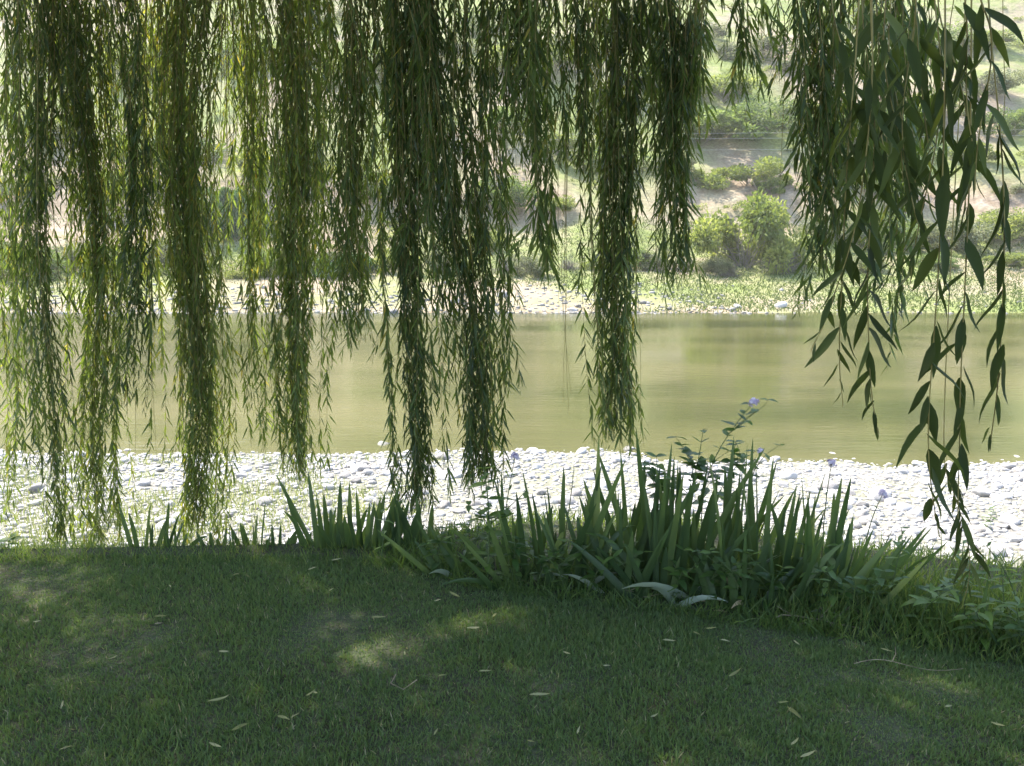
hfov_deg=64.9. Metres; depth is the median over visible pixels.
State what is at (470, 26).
bush
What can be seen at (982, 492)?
cobble
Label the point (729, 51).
bush
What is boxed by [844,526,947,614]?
iris plant
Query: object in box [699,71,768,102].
bush
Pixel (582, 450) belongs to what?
cobble
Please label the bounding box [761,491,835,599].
iris plant
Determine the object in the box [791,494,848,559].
iris plant
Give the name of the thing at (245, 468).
cobble
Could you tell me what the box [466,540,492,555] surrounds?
iris plant
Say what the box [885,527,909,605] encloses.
leafy weed
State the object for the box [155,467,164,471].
cobble
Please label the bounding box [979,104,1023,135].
bush
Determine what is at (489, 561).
leafy weed
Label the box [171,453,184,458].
cobble
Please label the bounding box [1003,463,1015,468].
cobble
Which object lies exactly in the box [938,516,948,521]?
cobble
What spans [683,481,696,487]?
cobble
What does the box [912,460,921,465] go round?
cobble
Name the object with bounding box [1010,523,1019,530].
cobble
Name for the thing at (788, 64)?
bush
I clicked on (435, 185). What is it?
bush
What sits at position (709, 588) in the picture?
iris plant
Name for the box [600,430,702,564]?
iris plant
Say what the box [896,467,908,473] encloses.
cobble
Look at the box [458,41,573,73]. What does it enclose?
bush
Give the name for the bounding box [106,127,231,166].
bush
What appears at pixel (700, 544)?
iris plant
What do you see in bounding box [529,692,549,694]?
fallen leaf
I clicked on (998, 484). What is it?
cobble
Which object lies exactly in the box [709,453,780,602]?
iris plant
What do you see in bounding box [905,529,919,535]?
cobble
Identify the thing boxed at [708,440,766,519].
leafy weed
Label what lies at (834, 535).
iris plant
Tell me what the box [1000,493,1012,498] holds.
cobble
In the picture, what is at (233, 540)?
iris plant
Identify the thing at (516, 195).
bush
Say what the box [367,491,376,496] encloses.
cobble
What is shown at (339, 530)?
iris plant
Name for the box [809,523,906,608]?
iris plant
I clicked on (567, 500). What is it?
cobble
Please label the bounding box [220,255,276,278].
bush
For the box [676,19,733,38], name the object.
bush
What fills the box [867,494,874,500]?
cobble
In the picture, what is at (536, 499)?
cobble
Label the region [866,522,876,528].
cobble
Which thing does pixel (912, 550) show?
iris plant
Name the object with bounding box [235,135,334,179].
bush
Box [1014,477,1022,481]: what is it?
cobble
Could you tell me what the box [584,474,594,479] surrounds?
cobble
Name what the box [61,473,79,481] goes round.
cobble
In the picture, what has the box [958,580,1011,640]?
iris plant
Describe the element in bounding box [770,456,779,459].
cobble
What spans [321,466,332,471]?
cobble
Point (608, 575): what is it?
iris plant
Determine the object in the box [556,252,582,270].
bush
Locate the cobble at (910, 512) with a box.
[907,509,914,514]
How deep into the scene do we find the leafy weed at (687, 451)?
3.83 m
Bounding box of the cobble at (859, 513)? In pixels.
[855,510,867,517]
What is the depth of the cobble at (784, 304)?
53.53 m
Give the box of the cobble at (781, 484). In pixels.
[777,481,788,487]
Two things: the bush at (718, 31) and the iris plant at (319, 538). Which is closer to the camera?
the iris plant at (319, 538)
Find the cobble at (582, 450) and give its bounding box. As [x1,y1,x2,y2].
[576,447,586,453]
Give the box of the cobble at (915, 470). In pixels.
[908,468,921,472]
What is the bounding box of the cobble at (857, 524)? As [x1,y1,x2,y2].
[853,520,862,528]
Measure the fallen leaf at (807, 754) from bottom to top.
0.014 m
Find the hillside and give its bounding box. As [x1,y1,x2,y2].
[0,0,1023,312]
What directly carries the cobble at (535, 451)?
on the gravel bar
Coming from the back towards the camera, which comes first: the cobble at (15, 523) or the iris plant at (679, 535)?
the cobble at (15, 523)
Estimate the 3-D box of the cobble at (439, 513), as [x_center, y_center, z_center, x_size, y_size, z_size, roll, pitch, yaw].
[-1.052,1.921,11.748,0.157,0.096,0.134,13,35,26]
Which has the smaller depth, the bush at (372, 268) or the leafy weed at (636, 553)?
the leafy weed at (636, 553)
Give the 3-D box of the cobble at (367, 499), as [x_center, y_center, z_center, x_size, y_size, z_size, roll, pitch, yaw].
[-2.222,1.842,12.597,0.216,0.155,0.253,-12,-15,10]
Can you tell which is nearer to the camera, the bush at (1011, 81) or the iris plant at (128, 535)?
the iris plant at (128, 535)
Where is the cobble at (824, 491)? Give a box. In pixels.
[823,489,836,493]
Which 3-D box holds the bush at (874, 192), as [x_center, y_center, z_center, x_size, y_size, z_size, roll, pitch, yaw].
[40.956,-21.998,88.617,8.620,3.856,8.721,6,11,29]
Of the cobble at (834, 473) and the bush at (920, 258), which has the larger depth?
the bush at (920, 258)
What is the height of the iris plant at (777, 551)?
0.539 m
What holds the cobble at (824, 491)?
on the gravel bar
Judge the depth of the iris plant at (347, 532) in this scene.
4.16 m
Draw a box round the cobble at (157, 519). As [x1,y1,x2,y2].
[154,515,170,522]
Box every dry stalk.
[776,606,859,628]
[799,605,858,623]
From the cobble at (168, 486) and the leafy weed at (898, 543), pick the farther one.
the cobble at (168, 486)
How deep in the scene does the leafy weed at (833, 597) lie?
3.35 m
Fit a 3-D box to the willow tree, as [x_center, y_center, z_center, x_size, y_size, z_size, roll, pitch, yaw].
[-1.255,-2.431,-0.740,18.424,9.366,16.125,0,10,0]
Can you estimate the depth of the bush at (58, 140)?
96.38 m
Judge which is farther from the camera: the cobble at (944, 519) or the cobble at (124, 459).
the cobble at (124, 459)
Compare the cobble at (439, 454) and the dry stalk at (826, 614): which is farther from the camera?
the cobble at (439, 454)
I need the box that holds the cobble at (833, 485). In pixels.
[819,478,838,489]
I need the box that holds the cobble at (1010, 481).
[1001,478,1015,484]
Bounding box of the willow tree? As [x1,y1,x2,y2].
[0,0,1023,613]
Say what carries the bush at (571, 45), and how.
on the hillside
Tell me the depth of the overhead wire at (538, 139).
86.74 m
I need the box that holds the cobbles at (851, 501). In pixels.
[0,447,1023,563]
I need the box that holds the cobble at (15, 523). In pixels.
[7,521,17,526]
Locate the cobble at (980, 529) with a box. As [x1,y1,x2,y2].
[973,526,987,532]
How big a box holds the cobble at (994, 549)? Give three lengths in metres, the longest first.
0.265 x 0.227 x 0.162 m
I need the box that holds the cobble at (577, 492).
[568,488,581,495]
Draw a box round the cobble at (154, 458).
[149,456,158,460]
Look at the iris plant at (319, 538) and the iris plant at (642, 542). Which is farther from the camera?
the iris plant at (319, 538)
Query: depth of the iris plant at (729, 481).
3.71 m
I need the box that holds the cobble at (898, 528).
[892,526,904,531]
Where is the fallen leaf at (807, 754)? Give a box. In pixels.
[801,750,814,756]
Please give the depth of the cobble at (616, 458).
16.41 m
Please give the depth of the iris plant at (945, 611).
3.24 m
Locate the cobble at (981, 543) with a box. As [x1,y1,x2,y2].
[975,542,986,548]
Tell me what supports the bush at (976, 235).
on the hillside
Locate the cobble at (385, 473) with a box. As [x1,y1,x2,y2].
[382,470,390,475]
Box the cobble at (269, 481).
[267,479,277,483]
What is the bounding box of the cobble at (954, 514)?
[946,511,956,516]
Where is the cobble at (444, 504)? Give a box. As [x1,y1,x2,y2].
[439,500,451,508]
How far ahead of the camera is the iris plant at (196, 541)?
4.20 m
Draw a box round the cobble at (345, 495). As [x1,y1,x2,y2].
[342,493,351,501]
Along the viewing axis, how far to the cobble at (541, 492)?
12.84 m
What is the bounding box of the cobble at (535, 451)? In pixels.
[530,449,541,453]
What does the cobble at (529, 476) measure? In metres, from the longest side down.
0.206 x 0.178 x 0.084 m
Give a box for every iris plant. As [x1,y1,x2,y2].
[119,502,152,546]
[149,502,183,545]
[165,528,206,546]
[196,527,226,545]
[226,520,234,549]
[231,523,253,544]
[252,499,274,549]
[265,524,296,545]
[276,472,335,548]
[315,494,345,548]
[317,481,367,549]
[344,490,385,549]
[365,483,402,548]
[373,499,417,548]
[378,518,466,575]
[389,505,423,546]
[394,497,433,546]
[429,525,471,576]
[439,535,530,589]
[449,470,519,570]
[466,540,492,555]
[486,479,552,582]
[522,469,595,582]
[533,505,586,589]
[544,457,578,548]
[557,461,625,579]
[562,501,670,600]
[563,438,625,586]
[568,496,628,570]
[569,500,679,601]
[579,489,661,588]
[583,474,673,563]
[593,470,696,589]
[596,472,696,593]
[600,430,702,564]
[617,450,658,545]
[622,474,749,598]
[651,520,738,605]
[655,448,764,586]
[658,525,771,606]
[676,463,721,568]
[683,438,784,568]
[704,440,798,580]
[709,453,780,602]
[713,530,820,611]
[726,462,794,548]
[731,456,829,608]
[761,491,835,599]
[768,537,869,613]
[771,478,852,597]
[773,474,824,579]
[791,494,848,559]
[797,539,891,610]
[801,474,820,604]
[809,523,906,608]
[811,526,932,613]
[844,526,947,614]
[850,541,916,587]
[855,558,971,620]
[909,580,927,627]
[941,590,960,627]
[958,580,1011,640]
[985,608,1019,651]
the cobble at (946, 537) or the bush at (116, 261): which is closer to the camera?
the cobble at (946, 537)
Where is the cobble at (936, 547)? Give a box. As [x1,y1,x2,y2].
[929,545,939,549]
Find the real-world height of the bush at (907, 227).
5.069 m
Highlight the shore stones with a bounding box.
[0,281,1021,313]
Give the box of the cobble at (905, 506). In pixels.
[896,503,912,510]
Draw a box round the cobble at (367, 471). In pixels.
[363,469,373,474]
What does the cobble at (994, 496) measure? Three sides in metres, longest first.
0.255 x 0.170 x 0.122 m
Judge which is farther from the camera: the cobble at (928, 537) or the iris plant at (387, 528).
the cobble at (928, 537)
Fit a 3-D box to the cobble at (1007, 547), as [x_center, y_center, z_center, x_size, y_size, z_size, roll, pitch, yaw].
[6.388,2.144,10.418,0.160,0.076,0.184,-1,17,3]
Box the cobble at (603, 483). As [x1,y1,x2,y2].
[592,479,606,488]
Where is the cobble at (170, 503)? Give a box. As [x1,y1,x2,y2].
[163,501,175,507]
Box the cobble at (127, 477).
[119,475,130,481]
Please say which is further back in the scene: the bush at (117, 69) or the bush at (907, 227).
the bush at (117, 69)
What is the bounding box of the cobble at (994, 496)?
[990,493,1004,499]
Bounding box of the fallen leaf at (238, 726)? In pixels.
[232,723,248,729]
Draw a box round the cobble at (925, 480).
[918,477,933,484]
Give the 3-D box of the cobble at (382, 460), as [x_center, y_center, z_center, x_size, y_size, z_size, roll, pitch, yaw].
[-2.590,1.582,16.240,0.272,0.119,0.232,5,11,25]
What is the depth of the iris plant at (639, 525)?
3.85 m
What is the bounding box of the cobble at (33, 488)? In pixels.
[27,482,48,492]
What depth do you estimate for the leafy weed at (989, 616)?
3.12 m
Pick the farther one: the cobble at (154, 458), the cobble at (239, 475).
the cobble at (154, 458)
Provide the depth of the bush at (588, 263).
69.22 m
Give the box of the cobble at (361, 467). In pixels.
[357,464,369,470]
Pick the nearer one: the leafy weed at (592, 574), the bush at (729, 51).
the leafy weed at (592, 574)
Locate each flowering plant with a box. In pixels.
[498,452,518,541]
[690,397,777,523]
[732,441,784,527]
[817,459,836,557]
[863,489,887,566]
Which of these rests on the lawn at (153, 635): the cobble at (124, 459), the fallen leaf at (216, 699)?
the fallen leaf at (216, 699)
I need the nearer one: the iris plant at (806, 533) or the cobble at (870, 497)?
the iris plant at (806, 533)
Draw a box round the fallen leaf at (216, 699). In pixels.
[208,694,229,700]
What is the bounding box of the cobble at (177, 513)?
[170,512,185,521]
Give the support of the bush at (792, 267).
on the hillside
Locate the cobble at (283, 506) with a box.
[277,505,287,510]
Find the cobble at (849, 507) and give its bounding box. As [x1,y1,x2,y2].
[840,503,852,509]
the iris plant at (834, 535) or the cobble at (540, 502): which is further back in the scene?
the cobble at (540, 502)
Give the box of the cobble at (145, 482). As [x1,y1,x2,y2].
[137,479,150,485]
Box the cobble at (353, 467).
[350,465,357,471]
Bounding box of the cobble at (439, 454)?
[436,452,450,459]
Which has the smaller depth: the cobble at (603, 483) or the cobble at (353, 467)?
the cobble at (603, 483)
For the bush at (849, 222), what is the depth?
77.53 m
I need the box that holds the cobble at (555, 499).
[550,497,558,503]
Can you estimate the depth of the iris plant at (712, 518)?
3.56 m
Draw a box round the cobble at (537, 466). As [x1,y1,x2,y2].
[532,464,541,468]
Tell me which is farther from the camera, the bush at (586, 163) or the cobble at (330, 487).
the bush at (586, 163)
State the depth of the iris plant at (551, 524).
3.74 m
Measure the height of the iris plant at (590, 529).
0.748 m
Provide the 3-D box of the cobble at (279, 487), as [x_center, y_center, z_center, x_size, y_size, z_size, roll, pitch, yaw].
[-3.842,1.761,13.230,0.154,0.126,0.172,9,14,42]
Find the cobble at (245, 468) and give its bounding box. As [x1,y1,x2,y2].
[239,466,251,471]
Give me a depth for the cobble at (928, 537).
10.56 m
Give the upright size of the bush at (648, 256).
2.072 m
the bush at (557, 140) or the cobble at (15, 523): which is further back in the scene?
the bush at (557, 140)
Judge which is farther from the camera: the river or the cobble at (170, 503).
the river
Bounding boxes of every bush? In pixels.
[0,170,64,196]
[0,241,70,280]
[7,111,76,144]
[51,240,89,268]
[78,169,144,201]
[87,44,205,77]
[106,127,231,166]
[107,247,153,275]
[134,236,216,269]
[181,185,270,241]
[201,37,324,70]
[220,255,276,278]
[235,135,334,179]
[243,244,286,274]
[281,0,358,19]
[289,248,337,275]
[311,252,377,277]
[321,49,389,84]
[343,171,406,195]
[373,246,421,267]
[380,117,457,133]
[399,164,460,190]
[422,242,464,270]
[430,38,479,57]
[450,6,541,34]
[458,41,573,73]
[464,174,538,207]
[468,229,505,250]
[479,104,547,134]
[488,249,526,273]
[507,253,555,276]
[529,131,600,156]
[534,193,576,210]
[552,36,609,55]
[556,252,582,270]
[571,90,631,104]
[575,145,645,172]
[578,255,615,270]
[609,65,700,86]
[625,246,652,266]
[637,156,697,170]
[637,251,674,269]
[670,169,704,178]
[672,103,780,143]
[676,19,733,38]
[687,190,814,274]
[692,155,795,189]
[694,256,733,274]
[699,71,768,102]
[712,262,744,277]
[713,33,801,59]
[730,94,812,133]
[753,174,785,193]
[757,242,817,273]
[771,99,818,117]
[777,56,837,70]
[794,211,867,240]
[814,0,905,29]
[827,255,887,271]
[836,102,921,134]
[843,171,920,195]
[858,210,923,253]
[911,87,972,115]
[915,252,959,267]
[923,20,973,48]
[923,213,996,251]
[931,141,1000,163]
[952,68,1023,97]
[960,29,1023,48]
[974,207,1023,241]
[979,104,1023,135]
[982,252,1023,267]
[990,184,1023,193]
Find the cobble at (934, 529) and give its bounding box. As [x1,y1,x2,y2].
[926,526,946,533]
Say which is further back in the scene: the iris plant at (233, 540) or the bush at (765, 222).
the bush at (765, 222)
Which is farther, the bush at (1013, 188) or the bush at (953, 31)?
the bush at (953, 31)
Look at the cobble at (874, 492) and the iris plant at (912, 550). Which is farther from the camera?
the cobble at (874, 492)
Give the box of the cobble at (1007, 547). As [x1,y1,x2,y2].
[1001,544,1012,549]
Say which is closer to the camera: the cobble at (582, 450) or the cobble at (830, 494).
the cobble at (830, 494)
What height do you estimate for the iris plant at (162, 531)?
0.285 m
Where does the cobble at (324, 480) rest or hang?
on the gravel bar
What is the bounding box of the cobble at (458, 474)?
[454,472,461,477]
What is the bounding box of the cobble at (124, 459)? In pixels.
[120,457,129,462]
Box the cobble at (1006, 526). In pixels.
[996,524,1010,528]
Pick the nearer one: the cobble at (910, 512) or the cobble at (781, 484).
the cobble at (910, 512)
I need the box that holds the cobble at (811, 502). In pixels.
[802,499,818,507]
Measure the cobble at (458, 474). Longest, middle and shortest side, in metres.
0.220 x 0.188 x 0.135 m
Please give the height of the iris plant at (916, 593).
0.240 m
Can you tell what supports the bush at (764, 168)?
on the hillside
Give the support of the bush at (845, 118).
on the hillside
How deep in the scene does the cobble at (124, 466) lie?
15.52 m
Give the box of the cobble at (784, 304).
[774,301,787,307]
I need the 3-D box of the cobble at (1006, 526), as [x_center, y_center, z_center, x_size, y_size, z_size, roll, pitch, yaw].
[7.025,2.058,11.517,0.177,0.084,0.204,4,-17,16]
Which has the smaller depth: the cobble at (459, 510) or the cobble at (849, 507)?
the cobble at (459, 510)
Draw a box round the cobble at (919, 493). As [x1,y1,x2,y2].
[914,491,926,495]
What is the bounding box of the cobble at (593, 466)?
[591,463,601,469]
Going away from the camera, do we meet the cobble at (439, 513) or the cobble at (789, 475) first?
the cobble at (439, 513)
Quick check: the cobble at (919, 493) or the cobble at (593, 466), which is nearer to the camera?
the cobble at (919, 493)
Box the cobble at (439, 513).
[435,511,443,516]
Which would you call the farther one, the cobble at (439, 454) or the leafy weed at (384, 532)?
the cobble at (439, 454)
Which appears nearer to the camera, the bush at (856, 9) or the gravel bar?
the gravel bar
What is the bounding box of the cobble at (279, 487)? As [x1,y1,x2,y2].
[273,486,281,492]
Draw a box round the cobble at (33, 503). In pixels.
[26,499,41,505]
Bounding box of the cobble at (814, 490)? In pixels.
[805,487,818,493]
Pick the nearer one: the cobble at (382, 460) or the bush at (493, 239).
the cobble at (382, 460)
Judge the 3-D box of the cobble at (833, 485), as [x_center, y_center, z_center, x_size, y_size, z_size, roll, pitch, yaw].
[5.472,1.788,13.897,0.319,0.229,0.374,9,29,-11]
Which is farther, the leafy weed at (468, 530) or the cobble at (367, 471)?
the cobble at (367, 471)
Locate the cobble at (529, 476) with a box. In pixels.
[525,474,534,478]
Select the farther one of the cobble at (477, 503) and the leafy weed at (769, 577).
the cobble at (477, 503)
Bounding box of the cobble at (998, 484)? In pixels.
[991,482,1003,487]
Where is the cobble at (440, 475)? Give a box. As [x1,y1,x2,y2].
[436,470,454,479]
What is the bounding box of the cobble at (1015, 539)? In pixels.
[1008,537,1022,542]
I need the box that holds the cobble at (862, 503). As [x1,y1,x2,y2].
[855,501,868,506]
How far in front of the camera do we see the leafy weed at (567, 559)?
3.62 m
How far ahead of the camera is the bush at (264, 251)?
66.61 m
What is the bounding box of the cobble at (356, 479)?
[349,476,360,482]
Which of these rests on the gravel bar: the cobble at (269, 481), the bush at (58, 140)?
the cobble at (269, 481)
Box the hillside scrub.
[0,0,1023,274]
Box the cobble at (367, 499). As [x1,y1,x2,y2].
[363,496,374,503]
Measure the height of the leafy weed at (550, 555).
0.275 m
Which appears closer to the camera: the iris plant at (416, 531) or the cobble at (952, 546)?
the iris plant at (416, 531)
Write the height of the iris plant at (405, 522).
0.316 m
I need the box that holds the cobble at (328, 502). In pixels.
[322,500,332,505]
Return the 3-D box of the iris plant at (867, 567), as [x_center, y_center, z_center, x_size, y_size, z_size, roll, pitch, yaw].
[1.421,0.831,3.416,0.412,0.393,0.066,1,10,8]
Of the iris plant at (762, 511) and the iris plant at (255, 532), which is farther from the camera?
the iris plant at (255, 532)
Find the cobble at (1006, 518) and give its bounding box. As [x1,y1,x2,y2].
[998,513,1020,524]
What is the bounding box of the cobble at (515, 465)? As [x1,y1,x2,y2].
[509,464,520,468]
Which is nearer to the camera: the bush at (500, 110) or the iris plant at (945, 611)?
the iris plant at (945, 611)
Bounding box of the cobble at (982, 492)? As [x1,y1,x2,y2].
[971,487,991,496]
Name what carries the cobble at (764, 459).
on the gravel bar
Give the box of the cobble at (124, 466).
[122,464,130,469]
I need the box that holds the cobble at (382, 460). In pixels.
[377,458,389,461]
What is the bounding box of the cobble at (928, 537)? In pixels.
[925,534,936,540]
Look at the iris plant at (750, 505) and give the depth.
3.62 m
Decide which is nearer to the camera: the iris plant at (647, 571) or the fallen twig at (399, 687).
the fallen twig at (399, 687)
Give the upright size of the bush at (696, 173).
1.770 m
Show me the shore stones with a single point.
(647, 303)
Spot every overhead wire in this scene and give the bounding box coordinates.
[6,135,1013,139]
[77,148,873,150]
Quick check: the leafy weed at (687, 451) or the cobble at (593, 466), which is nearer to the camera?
the leafy weed at (687, 451)
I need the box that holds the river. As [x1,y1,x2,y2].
[0,312,1023,467]
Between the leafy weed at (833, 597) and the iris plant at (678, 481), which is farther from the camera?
the iris plant at (678, 481)
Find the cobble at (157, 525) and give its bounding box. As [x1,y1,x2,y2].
[155,518,175,528]
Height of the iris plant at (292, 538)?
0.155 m
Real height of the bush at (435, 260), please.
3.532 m
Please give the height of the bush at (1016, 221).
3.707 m
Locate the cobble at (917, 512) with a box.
[913,509,922,515]
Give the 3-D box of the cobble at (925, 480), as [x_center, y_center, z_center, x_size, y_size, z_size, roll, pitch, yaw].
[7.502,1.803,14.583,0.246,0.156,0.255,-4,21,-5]
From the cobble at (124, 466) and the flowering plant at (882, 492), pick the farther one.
the cobble at (124, 466)
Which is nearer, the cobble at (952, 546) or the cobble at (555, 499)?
the cobble at (952, 546)
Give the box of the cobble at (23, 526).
[17,523,26,528]
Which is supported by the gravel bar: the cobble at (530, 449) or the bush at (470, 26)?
the cobble at (530, 449)
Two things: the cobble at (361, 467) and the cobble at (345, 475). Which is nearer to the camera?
the cobble at (345, 475)
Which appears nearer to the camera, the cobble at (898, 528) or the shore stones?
the cobble at (898, 528)
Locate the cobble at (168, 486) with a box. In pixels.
[162,483,173,488]
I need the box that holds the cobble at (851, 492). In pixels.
[843,489,855,494]
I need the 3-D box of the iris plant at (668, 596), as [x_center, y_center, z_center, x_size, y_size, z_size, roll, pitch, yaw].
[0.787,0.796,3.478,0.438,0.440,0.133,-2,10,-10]
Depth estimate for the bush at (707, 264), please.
68.62 m
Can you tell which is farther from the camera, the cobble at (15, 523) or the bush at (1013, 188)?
the bush at (1013, 188)
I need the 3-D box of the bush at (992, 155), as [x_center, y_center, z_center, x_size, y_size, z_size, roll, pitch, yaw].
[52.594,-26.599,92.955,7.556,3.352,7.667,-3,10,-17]
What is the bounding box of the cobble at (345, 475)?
[339,472,350,478]
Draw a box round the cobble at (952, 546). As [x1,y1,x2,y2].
[947,544,960,550]
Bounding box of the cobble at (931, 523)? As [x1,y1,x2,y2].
[927,521,936,525]
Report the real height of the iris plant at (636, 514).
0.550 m
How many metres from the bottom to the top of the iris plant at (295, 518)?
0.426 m
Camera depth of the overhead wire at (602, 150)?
86.94 m
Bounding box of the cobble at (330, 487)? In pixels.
[323,484,334,489]
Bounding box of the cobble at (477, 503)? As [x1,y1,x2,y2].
[470,500,481,505]
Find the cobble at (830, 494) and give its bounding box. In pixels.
[827,491,836,498]
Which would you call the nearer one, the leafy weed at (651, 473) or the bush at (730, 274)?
the leafy weed at (651, 473)
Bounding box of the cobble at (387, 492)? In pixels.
[381,488,393,493]
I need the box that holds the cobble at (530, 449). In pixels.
[526,447,537,451]
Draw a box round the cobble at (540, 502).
[537,500,547,505]
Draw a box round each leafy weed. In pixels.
[0,533,24,548]
[374,498,394,561]
[416,525,454,569]
[454,520,495,558]
[459,535,501,576]
[466,466,528,577]
[491,523,532,583]
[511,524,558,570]
[528,539,572,588]
[538,533,603,589]
[565,539,617,593]
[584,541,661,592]
[598,536,652,591]
[633,452,682,507]
[661,544,722,599]
[663,428,737,528]
[676,545,759,602]
[692,550,753,608]
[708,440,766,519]
[732,549,793,609]
[779,543,843,609]
[811,578,862,616]
[815,564,877,617]
[857,567,908,608]
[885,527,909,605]
[894,575,989,645]
[903,569,985,625]
[945,540,983,620]
[946,600,1018,650]
[971,585,1023,651]
[980,506,1004,529]
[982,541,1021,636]
[989,568,1023,624]
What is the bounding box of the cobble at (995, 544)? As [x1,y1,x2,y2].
[991,542,1007,555]
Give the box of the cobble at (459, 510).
[452,508,465,513]
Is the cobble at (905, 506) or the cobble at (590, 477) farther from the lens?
the cobble at (590, 477)
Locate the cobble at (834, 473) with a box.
[828,471,840,475]
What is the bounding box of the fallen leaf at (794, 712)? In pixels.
[787,706,801,718]
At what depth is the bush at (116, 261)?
66.86 m
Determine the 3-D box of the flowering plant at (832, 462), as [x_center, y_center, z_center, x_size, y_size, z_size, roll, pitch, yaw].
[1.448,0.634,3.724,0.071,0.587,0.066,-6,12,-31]
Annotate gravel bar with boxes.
[0,451,1023,567]
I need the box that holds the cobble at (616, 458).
[612,455,625,461]
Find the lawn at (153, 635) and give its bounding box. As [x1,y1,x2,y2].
[0,561,1023,765]
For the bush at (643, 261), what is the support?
on the hillside
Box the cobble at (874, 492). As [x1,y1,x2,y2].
[869,486,892,501]
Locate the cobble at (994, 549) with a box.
[981,545,1005,556]
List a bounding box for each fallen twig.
[390,674,416,689]
[854,647,962,670]
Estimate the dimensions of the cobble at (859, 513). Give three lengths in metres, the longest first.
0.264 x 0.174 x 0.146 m
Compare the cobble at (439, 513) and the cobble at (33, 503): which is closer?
the cobble at (439, 513)
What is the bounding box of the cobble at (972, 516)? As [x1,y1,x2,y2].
[968,514,976,518]
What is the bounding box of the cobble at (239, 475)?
[235,473,248,477]
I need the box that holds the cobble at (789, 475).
[779,471,797,479]
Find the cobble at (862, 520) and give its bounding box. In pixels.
[858,516,878,524]
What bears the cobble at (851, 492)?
on the gravel bar
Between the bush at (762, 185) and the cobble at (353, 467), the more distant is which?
the bush at (762, 185)
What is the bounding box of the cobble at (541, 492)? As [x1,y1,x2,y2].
[536,489,545,494]
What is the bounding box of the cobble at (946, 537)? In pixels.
[942,534,955,540]
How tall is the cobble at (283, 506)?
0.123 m
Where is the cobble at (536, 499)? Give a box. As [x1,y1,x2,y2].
[531,497,541,503]
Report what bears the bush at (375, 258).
on the hillside
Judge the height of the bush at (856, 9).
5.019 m
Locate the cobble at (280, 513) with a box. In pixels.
[275,510,284,516]
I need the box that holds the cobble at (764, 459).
[757,457,766,463]
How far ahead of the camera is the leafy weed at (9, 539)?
4.21 m
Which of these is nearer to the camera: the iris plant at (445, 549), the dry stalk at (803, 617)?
the dry stalk at (803, 617)
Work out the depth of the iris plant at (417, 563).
3.83 m
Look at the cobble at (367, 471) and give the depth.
14.92 m
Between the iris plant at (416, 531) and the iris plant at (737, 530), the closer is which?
the iris plant at (737, 530)
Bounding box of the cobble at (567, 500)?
[558,495,575,504]
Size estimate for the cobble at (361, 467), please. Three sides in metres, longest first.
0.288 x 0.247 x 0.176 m
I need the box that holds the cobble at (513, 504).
[509,501,521,508]
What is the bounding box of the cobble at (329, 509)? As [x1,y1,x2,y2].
[321,507,333,514]
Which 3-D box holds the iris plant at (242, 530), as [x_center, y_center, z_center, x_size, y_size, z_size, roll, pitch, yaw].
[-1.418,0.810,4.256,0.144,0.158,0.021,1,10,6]
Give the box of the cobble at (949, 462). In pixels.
[945,460,952,466]
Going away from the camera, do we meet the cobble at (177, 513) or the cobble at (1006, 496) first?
the cobble at (177, 513)
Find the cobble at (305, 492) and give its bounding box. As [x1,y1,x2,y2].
[302,488,313,495]
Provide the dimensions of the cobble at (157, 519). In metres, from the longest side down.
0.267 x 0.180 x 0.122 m
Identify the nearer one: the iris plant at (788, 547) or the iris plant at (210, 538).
the iris plant at (788, 547)
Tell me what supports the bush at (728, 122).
on the hillside
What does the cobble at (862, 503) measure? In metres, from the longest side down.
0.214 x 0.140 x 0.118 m
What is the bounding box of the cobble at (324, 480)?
[319,479,329,484]
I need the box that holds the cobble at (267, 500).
[256,496,273,505]
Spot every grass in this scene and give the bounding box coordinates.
[0,205,1023,312]
[0,449,453,547]
[0,500,1023,665]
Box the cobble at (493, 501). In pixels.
[485,497,497,503]
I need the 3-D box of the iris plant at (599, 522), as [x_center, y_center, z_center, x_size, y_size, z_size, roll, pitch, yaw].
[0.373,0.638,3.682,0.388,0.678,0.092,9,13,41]
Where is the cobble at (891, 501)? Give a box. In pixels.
[884,498,896,504]
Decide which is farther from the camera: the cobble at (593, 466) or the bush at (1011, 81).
the bush at (1011, 81)

